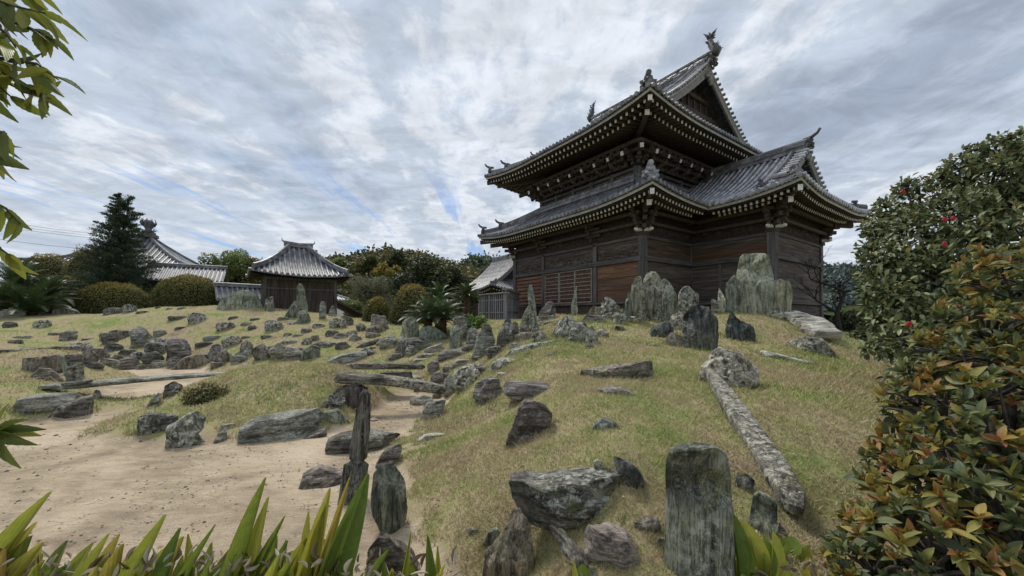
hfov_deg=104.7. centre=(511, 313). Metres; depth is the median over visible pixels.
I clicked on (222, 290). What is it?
garden wall
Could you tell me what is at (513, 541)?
standing stone
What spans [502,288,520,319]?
lattice fence
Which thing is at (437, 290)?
cycad
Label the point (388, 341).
garden rock
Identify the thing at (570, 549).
standing stone
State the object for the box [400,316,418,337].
standing stone
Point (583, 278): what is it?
lattice door
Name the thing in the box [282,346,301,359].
garden rock
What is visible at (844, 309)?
hill
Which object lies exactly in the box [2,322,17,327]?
garden rock
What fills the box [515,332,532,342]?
garden rock
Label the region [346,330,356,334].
garden rock
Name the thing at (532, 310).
standing stone
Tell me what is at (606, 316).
garden rock
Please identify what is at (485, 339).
standing stone
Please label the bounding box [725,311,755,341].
standing stone
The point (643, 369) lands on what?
garden rock
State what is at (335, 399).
standing stone
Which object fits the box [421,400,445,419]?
garden rock
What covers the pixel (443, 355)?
garden rock
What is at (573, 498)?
garden rock
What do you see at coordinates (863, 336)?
evergreen shrub
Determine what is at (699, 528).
standing stone
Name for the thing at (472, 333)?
standing stone
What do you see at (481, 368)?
garden rock
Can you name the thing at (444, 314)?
cycad
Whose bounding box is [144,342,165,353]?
garden rock
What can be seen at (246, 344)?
garden rock
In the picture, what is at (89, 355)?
garden rock
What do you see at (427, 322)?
cycad
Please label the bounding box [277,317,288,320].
garden rock
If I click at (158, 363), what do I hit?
garden rock
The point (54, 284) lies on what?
cycad
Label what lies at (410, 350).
garden rock
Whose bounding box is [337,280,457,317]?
hill
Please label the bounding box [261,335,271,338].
garden rock
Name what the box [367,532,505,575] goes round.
aspidistra
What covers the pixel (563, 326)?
standing stone
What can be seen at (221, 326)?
garden rock
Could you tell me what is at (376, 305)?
azalea bush
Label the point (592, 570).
standing stone
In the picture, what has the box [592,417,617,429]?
garden rock
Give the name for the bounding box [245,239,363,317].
board shed
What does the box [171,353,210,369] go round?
garden rock
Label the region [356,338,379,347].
garden rock
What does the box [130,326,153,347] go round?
standing stone
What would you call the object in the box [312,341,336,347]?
garden rock
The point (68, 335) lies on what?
garden rock
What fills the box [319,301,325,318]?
standing stone
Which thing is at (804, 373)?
grass
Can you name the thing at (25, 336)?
garden rock
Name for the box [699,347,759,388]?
garden rock
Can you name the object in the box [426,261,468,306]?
evergreen tree
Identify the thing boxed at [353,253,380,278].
evergreen tree
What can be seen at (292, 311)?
standing stone
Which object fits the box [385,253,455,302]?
evergreen tree
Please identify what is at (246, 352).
garden rock
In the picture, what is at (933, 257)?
camellia tree
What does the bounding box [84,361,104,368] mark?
garden rock
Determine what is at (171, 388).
garden rock
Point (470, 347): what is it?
garden rock
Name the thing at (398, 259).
evergreen tree
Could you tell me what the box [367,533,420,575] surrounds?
standing stone
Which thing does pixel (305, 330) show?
garden rock
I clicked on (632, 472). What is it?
standing stone
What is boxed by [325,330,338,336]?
garden rock
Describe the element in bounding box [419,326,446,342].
garden rock
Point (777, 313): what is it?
garden rock
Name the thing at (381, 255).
hillside wood
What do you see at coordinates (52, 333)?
garden rock
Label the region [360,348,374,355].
garden rock
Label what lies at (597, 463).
standing stone
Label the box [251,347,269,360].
garden rock
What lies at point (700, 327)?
standing stone
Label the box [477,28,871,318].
temple hall
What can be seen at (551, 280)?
lattice door
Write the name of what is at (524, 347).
garden rock
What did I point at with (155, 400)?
standing stone
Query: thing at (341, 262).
spring tree
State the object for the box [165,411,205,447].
standing stone
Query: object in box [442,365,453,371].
garden rock
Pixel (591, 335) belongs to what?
standing stone
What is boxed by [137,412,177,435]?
garden rock
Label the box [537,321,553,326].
garden rock
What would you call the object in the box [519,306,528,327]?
standing stone
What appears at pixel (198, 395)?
garden bush
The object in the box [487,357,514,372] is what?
garden rock
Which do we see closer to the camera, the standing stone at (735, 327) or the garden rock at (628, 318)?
the standing stone at (735, 327)
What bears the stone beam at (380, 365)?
on the ground at (106, 467)
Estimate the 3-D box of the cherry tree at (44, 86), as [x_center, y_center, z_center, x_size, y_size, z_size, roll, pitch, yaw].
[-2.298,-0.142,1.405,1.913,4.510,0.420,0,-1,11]
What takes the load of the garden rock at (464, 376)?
on the ground at (106, 467)
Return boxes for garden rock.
[0,309,25,317]
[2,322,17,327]
[7,339,23,343]
[12,335,32,338]
[13,392,81,414]
[22,354,62,372]
[31,368,64,381]
[32,320,51,327]
[47,332,59,334]
[48,395,93,418]
[51,308,79,313]
[59,331,77,340]
[64,354,83,366]
[69,342,92,351]
[82,350,98,362]
[84,348,99,351]
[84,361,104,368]
[95,348,110,359]
[99,359,119,368]
[100,333,118,344]
[103,308,122,314]
[104,343,123,351]
[109,329,130,338]
[110,355,124,359]
[117,349,137,355]
[117,357,140,369]
[122,304,136,313]
[128,351,145,359]
[135,364,151,369]
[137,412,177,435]
[140,351,164,364]
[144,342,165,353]
[147,338,167,349]
[151,360,166,367]
[153,330,166,336]
[162,381,182,398]
[167,316,186,320]
[167,357,181,367]
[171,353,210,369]
[187,313,205,324]
[194,342,211,347]
[202,335,221,341]
[210,362,226,368]
[213,350,230,362]
[216,290,262,309]
[216,322,234,330]
[221,336,242,347]
[221,423,235,429]
[229,348,251,360]
[230,355,247,363]
[237,408,324,443]
[240,322,251,325]
[240,340,252,350]
[247,325,256,329]
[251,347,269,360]
[255,344,268,349]
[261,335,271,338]
[264,320,282,332]
[268,343,285,359]
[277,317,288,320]
[281,340,297,343]
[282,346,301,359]
[298,464,341,488]
[299,345,319,360]
[301,328,311,333]
[301,338,311,344]
[303,427,326,438]
[310,335,318,340]
[312,323,324,327]
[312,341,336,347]
[323,408,349,423]
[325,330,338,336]
[325,351,366,364]
[325,429,400,454]
[329,318,347,327]
[333,333,347,338]
[335,341,350,349]
[341,316,353,324]
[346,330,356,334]
[349,334,357,340]
[356,323,366,331]
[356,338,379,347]
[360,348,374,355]
[365,325,386,332]
[365,332,381,337]
[379,334,397,348]
[387,353,403,360]
[395,337,430,355]
[405,345,417,356]
[410,394,432,404]
[412,358,427,362]
[416,433,444,441]
[418,353,435,358]
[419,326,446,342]
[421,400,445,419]
[423,343,444,352]
[427,361,438,373]
[430,371,443,383]
[432,393,440,398]
[438,349,465,360]
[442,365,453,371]
[453,359,469,366]
[454,364,480,391]
[461,344,474,351]
[468,527,478,534]
[472,356,482,361]
[476,366,486,373]
[484,346,502,357]
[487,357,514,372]
[502,380,550,399]
[504,340,558,356]
[509,342,520,348]
[509,467,626,530]
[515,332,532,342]
[519,325,530,331]
[531,327,538,333]
[532,332,546,341]
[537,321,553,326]
[580,361,652,379]
[581,315,605,322]
[584,522,639,568]
[587,307,600,314]
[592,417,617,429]
[597,386,635,395]
[602,313,612,318]
[614,326,623,330]
[624,316,632,321]
[633,516,660,532]
[650,321,673,337]
[654,537,664,548]
[665,333,683,346]
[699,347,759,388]
[759,350,813,364]
[765,308,786,320]
[788,337,834,356]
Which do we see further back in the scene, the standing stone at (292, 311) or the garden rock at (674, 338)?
the standing stone at (292, 311)
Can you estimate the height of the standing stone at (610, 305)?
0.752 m
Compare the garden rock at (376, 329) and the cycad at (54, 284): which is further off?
the cycad at (54, 284)
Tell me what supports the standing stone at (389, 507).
on the ground at (106, 467)
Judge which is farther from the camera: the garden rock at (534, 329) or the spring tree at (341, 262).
the spring tree at (341, 262)
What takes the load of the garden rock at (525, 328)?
on the ground at (106, 467)
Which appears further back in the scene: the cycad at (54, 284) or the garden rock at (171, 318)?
the cycad at (54, 284)
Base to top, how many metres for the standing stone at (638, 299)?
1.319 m
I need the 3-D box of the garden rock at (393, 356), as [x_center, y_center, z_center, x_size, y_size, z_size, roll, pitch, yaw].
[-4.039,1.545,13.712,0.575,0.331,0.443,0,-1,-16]
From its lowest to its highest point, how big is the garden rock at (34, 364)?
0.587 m
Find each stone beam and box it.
[333,371,445,393]
[346,362,424,369]
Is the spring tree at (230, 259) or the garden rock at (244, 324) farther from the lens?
the spring tree at (230, 259)
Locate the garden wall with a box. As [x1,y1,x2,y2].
[213,282,260,304]
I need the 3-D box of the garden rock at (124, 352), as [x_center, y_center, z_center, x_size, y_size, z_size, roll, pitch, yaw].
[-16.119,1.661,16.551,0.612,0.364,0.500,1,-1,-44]
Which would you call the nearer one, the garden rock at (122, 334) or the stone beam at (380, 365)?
the stone beam at (380, 365)
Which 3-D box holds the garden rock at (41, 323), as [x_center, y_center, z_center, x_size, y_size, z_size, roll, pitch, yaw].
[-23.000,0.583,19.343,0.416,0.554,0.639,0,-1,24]
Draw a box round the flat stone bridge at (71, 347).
[0,345,84,353]
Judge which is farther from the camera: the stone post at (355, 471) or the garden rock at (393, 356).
the garden rock at (393, 356)
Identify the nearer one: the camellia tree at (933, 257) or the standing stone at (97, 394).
the camellia tree at (933, 257)
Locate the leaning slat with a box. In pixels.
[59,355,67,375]
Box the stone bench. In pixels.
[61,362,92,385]
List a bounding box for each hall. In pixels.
[17,218,199,285]
[467,253,515,316]
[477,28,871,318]
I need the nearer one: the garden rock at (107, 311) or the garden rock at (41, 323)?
the garden rock at (41, 323)
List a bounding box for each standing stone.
[93,390,102,398]
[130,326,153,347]
[146,393,160,408]
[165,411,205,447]
[166,338,191,360]
[208,343,231,361]
[213,428,226,443]
[264,297,274,310]
[284,299,297,317]
[296,283,307,312]
[297,310,310,323]
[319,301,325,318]
[320,385,344,409]
[328,305,335,315]
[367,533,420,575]
[370,314,388,328]
[371,463,407,535]
[375,444,401,468]
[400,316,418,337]
[443,374,455,397]
[449,325,462,348]
[453,314,469,340]
[465,326,477,344]
[471,323,494,358]
[473,377,500,404]
[482,507,535,575]
[483,527,499,546]
[496,319,513,347]
[506,398,551,447]
[512,321,518,339]
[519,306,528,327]
[528,284,536,327]
[537,301,551,321]
[550,526,589,569]
[551,302,555,315]
[552,315,574,338]
[567,321,588,342]
[571,286,577,315]
[585,326,598,344]
[589,565,595,575]
[593,459,603,468]
[598,329,607,337]
[601,296,619,315]
[611,309,627,324]
[613,456,644,489]
[625,291,634,315]
[631,276,645,322]
[643,271,661,320]
[662,279,677,321]
[664,442,735,575]
[670,312,683,329]
[678,286,698,313]
[682,305,718,350]
[711,298,719,313]
[718,288,725,312]
[725,275,738,313]
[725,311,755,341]
[734,474,754,491]
[736,253,774,313]
[749,491,777,538]
[773,279,792,311]
[778,522,786,535]
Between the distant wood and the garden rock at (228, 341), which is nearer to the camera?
the garden rock at (228, 341)
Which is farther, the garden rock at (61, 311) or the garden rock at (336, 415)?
the garden rock at (61, 311)
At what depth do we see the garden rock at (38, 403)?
7.63 m
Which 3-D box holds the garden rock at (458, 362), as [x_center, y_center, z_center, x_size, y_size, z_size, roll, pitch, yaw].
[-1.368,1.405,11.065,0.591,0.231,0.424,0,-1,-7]
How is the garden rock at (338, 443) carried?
on the ground at (106, 467)
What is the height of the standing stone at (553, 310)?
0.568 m
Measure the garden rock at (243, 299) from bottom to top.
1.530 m
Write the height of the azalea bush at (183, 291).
2.748 m
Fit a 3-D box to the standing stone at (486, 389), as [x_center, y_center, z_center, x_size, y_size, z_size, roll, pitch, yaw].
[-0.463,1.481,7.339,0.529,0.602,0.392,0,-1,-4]
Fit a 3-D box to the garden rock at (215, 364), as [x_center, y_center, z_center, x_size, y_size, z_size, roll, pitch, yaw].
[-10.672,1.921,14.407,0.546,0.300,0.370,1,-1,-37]
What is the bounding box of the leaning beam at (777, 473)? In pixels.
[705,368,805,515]
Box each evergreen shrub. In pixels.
[825,309,887,331]
[845,326,905,347]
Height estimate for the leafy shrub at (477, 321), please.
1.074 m
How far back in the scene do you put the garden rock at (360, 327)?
17.81 m
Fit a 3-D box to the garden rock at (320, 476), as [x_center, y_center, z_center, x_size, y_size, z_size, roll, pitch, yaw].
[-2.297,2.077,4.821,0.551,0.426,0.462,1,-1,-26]
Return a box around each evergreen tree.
[230,254,262,283]
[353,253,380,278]
[369,262,401,298]
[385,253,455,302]
[386,250,409,271]
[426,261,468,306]
[453,288,478,315]
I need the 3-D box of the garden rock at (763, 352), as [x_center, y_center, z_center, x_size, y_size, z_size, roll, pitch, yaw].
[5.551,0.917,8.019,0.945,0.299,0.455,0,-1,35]
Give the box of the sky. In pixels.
[0,0,1023,283]
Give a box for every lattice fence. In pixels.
[478,292,509,319]
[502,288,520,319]
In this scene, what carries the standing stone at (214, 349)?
on the ground at (106, 467)
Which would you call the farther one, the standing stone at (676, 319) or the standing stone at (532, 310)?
the standing stone at (532, 310)
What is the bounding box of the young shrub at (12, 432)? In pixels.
[0,403,45,468]
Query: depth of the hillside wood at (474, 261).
158.58 m
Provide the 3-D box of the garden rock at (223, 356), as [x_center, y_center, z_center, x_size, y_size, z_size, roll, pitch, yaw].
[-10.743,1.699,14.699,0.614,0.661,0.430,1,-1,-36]
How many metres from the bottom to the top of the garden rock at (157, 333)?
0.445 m
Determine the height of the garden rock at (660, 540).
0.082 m
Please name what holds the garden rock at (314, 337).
on the ground at (106, 467)
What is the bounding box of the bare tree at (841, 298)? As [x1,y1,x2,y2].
[788,247,874,331]
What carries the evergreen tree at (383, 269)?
on the hill at (339, 293)
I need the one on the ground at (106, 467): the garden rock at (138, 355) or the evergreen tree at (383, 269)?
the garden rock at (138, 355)
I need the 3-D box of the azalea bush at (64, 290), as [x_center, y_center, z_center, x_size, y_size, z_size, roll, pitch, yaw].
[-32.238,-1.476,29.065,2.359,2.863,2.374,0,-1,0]
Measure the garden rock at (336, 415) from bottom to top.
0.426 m
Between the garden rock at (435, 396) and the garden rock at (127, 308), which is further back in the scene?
the garden rock at (127, 308)
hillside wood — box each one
[258,242,480,308]
[451,250,499,274]
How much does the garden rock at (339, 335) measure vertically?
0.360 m
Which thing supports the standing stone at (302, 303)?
on the ground at (106, 467)
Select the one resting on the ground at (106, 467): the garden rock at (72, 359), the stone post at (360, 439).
the garden rock at (72, 359)
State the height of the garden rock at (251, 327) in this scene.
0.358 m
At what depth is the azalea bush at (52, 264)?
32.30 m
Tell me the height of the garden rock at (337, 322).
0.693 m
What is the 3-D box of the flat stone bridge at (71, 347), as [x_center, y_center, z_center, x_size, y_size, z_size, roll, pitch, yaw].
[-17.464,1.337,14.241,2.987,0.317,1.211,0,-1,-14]
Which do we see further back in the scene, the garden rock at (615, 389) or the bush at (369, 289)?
the bush at (369, 289)
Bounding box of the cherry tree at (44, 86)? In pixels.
[0,0,87,278]
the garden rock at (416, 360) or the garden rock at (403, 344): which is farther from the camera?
the garden rock at (403, 344)
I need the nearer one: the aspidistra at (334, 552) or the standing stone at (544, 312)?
the aspidistra at (334, 552)
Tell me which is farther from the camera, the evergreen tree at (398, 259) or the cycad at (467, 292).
the evergreen tree at (398, 259)
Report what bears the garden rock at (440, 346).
on the ground at (106, 467)
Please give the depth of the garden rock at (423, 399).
9.09 m
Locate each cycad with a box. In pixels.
[0,257,64,310]
[0,276,50,314]
[0,278,84,314]
[13,274,86,312]
[398,295,453,326]
[412,293,465,337]
[416,281,459,327]
[452,283,484,315]
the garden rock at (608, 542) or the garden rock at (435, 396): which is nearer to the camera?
the garden rock at (608, 542)
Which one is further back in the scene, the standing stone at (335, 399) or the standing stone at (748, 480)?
the standing stone at (335, 399)
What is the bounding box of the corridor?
[140,262,228,292]
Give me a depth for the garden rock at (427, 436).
6.02 m
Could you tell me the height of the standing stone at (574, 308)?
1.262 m
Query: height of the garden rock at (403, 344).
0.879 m
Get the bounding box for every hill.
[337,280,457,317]
[823,275,1005,320]
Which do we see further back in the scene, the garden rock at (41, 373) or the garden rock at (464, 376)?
the garden rock at (41, 373)
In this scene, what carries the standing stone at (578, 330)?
on the ground at (106, 467)
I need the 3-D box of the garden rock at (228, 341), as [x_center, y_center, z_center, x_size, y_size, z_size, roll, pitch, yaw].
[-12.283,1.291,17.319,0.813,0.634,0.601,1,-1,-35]
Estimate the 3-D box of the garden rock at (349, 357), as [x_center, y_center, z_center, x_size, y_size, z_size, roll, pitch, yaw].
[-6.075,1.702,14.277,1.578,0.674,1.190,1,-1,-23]
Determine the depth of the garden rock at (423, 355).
12.90 m
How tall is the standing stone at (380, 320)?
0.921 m
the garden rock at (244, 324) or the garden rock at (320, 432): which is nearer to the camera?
the garden rock at (320, 432)
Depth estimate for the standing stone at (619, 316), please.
10.95 m
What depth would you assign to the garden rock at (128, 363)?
14.98 m
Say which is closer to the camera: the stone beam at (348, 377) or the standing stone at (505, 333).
the stone beam at (348, 377)
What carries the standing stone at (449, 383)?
on the ground at (106, 467)
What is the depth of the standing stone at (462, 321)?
14.03 m
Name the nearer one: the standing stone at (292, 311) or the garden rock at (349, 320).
the garden rock at (349, 320)
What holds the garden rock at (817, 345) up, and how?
on the ground at (106, 467)
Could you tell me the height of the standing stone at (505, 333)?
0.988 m
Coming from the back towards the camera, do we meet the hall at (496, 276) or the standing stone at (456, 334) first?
the hall at (496, 276)
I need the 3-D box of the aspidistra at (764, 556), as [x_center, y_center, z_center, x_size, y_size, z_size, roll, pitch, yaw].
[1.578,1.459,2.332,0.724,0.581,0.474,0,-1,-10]
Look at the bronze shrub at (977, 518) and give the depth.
2.31 m
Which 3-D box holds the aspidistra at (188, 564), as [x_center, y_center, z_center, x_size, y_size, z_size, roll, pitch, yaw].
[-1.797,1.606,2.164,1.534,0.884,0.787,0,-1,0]
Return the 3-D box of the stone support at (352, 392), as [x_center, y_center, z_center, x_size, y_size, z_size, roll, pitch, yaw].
[-3.290,1.833,8.116,0.566,0.798,0.558,0,-1,0]
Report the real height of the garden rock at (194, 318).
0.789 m
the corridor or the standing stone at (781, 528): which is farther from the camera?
the corridor
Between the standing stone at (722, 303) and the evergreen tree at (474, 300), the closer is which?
the standing stone at (722, 303)
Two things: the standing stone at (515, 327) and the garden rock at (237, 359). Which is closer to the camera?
the standing stone at (515, 327)
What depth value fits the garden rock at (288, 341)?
16.24 m
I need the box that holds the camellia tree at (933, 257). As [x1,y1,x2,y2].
[848,125,1023,384]
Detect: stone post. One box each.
[337,459,368,504]
[349,389,370,460]
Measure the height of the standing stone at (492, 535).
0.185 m
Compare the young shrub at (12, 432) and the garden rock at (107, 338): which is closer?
the young shrub at (12, 432)
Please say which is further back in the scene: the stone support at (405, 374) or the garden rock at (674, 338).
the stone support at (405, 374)
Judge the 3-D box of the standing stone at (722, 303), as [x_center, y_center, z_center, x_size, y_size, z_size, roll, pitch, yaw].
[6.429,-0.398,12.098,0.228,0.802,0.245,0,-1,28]
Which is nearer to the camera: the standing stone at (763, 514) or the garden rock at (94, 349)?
the standing stone at (763, 514)
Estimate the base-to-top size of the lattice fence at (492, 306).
1.990 m
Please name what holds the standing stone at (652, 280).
on the ground at (106, 467)
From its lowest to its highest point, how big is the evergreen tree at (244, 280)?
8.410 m
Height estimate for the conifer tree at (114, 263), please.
9.531 m
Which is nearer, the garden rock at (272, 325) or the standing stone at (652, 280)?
the standing stone at (652, 280)
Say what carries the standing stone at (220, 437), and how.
on the ground at (106, 467)
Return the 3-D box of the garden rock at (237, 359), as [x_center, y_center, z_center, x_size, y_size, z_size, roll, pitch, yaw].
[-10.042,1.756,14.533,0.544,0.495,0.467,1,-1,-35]
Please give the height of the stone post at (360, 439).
0.822 m
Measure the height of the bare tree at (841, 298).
3.661 m
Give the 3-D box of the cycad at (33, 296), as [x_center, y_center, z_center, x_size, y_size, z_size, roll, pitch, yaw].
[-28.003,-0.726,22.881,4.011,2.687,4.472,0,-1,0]
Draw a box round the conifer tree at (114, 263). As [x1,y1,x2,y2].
[54,192,165,306]
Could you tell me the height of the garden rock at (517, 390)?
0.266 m
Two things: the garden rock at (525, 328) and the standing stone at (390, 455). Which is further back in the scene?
the garden rock at (525, 328)
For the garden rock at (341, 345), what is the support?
on the ground at (106, 467)
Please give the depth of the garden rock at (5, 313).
21.91 m
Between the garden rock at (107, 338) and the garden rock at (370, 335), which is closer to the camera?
the garden rock at (370, 335)
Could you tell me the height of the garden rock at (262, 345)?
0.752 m
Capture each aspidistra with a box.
[0,491,181,575]
[72,514,296,575]
[200,474,395,575]
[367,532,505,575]
[511,559,590,575]
[734,515,855,575]
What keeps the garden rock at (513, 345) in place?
on the ground at (106, 467)
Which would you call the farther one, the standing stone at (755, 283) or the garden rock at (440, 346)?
the garden rock at (440, 346)
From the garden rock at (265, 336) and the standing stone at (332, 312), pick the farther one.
the standing stone at (332, 312)
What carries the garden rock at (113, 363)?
on the ground at (106, 467)
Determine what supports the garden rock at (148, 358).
on the ground at (106, 467)
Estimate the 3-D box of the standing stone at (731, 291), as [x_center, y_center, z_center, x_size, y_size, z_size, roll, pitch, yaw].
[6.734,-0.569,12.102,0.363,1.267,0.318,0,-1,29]
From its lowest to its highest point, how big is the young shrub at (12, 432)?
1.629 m
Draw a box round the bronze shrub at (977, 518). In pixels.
[815,237,1023,575]
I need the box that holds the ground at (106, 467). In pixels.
[0,305,1023,575]
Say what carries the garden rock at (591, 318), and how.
on the ground at (106, 467)
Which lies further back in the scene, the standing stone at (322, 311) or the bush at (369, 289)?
the bush at (369, 289)
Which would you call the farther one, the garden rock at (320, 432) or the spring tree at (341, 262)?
the spring tree at (341, 262)
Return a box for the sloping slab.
[784,311,841,339]
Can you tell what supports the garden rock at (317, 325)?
on the ground at (106, 467)
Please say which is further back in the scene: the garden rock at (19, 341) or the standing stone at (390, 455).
the garden rock at (19, 341)
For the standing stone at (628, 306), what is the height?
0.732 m
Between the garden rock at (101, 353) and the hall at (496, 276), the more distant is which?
the hall at (496, 276)
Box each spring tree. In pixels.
[197,248,250,282]
[327,257,346,269]
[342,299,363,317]
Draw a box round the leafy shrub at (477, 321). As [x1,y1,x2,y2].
[467,313,487,329]
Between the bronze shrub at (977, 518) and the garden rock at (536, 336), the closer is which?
the bronze shrub at (977, 518)
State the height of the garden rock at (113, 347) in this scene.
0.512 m
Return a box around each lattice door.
[544,272,558,303]
[559,270,573,303]
[574,268,592,302]
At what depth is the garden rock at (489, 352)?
9.91 m
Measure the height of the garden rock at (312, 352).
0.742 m
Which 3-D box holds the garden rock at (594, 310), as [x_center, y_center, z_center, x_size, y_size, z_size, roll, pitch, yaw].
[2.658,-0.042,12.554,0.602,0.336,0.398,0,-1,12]
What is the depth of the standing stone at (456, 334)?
13.18 m
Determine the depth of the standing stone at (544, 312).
12.71 m
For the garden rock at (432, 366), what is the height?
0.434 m
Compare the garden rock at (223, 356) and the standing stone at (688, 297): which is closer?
the standing stone at (688, 297)
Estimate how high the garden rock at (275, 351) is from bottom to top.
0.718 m
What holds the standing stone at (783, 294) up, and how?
on the ground at (106, 467)
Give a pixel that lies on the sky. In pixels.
(342, 126)
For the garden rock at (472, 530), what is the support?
on the ground at (106, 467)
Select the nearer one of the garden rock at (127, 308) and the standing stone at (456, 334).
the standing stone at (456, 334)
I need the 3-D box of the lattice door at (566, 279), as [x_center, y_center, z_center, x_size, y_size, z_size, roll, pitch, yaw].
[3.002,-1.409,21.405,0.090,1.740,1.230,1,-1,-35]
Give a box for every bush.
[24,253,68,299]
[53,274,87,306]
[58,249,101,282]
[65,281,149,313]
[146,273,220,307]
[178,380,229,406]
[347,275,394,307]
[361,296,390,321]
[387,283,432,324]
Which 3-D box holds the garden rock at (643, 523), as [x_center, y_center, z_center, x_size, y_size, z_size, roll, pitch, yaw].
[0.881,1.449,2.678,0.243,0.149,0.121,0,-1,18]
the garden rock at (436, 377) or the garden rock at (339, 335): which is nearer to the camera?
the garden rock at (436, 377)
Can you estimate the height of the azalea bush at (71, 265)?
4.457 m
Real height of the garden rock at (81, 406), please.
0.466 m
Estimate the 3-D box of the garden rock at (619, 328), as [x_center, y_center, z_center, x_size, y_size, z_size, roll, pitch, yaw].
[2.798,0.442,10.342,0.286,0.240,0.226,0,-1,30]
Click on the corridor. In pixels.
(215, 273)
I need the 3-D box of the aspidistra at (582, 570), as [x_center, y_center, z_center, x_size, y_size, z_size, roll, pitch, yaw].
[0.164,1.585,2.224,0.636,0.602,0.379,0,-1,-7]
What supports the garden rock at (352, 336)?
on the ground at (106, 467)
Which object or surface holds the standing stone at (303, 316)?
on the ground at (106, 467)
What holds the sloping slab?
on the ground at (106, 467)
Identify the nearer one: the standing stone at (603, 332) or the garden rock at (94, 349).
the standing stone at (603, 332)
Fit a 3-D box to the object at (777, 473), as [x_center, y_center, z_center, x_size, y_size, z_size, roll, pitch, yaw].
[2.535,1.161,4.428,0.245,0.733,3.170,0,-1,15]
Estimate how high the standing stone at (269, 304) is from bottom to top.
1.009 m
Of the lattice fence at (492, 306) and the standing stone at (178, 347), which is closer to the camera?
the standing stone at (178, 347)
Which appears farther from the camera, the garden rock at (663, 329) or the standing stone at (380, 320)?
the standing stone at (380, 320)
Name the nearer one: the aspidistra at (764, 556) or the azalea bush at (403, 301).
the aspidistra at (764, 556)
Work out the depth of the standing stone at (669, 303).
11.26 m
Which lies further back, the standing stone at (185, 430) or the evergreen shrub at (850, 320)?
the evergreen shrub at (850, 320)
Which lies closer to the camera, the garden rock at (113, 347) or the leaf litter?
the leaf litter
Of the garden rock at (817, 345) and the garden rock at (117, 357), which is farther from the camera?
the garden rock at (117, 357)
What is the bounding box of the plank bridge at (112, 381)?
[39,372,224,389]
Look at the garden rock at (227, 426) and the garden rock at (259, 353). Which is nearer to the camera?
the garden rock at (227, 426)
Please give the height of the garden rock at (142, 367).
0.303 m
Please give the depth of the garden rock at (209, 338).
17.71 m
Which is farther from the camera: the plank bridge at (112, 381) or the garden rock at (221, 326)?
the garden rock at (221, 326)
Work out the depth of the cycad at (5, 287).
22.46 m
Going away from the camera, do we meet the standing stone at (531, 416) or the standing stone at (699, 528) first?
the standing stone at (699, 528)
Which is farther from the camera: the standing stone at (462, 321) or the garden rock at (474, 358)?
the standing stone at (462, 321)
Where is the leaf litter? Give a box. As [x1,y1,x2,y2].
[33,362,870,572]
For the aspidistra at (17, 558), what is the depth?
2.26 m
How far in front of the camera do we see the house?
54.53 m
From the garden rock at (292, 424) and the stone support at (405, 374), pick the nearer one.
the garden rock at (292, 424)
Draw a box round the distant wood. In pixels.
[823,261,945,319]
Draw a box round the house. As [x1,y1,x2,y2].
[337,294,351,315]
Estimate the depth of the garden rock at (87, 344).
16.77 m
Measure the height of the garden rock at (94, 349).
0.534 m
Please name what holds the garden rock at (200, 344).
on the ground at (106, 467)
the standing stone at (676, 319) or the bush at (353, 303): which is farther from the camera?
the bush at (353, 303)
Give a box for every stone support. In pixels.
[337,384,367,411]
[380,371,412,377]
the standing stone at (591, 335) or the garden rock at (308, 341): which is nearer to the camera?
the standing stone at (591, 335)
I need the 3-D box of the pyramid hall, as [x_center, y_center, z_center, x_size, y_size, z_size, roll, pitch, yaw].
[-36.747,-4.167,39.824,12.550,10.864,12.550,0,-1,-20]
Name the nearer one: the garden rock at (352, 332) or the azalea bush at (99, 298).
the garden rock at (352, 332)
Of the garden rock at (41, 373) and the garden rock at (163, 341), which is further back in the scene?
the garden rock at (163, 341)
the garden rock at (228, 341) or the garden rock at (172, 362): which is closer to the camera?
the garden rock at (172, 362)
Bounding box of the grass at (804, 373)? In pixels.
[0,305,1023,575]
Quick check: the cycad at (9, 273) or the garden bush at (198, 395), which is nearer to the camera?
the garden bush at (198, 395)
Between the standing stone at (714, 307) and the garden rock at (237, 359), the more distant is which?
the garden rock at (237, 359)

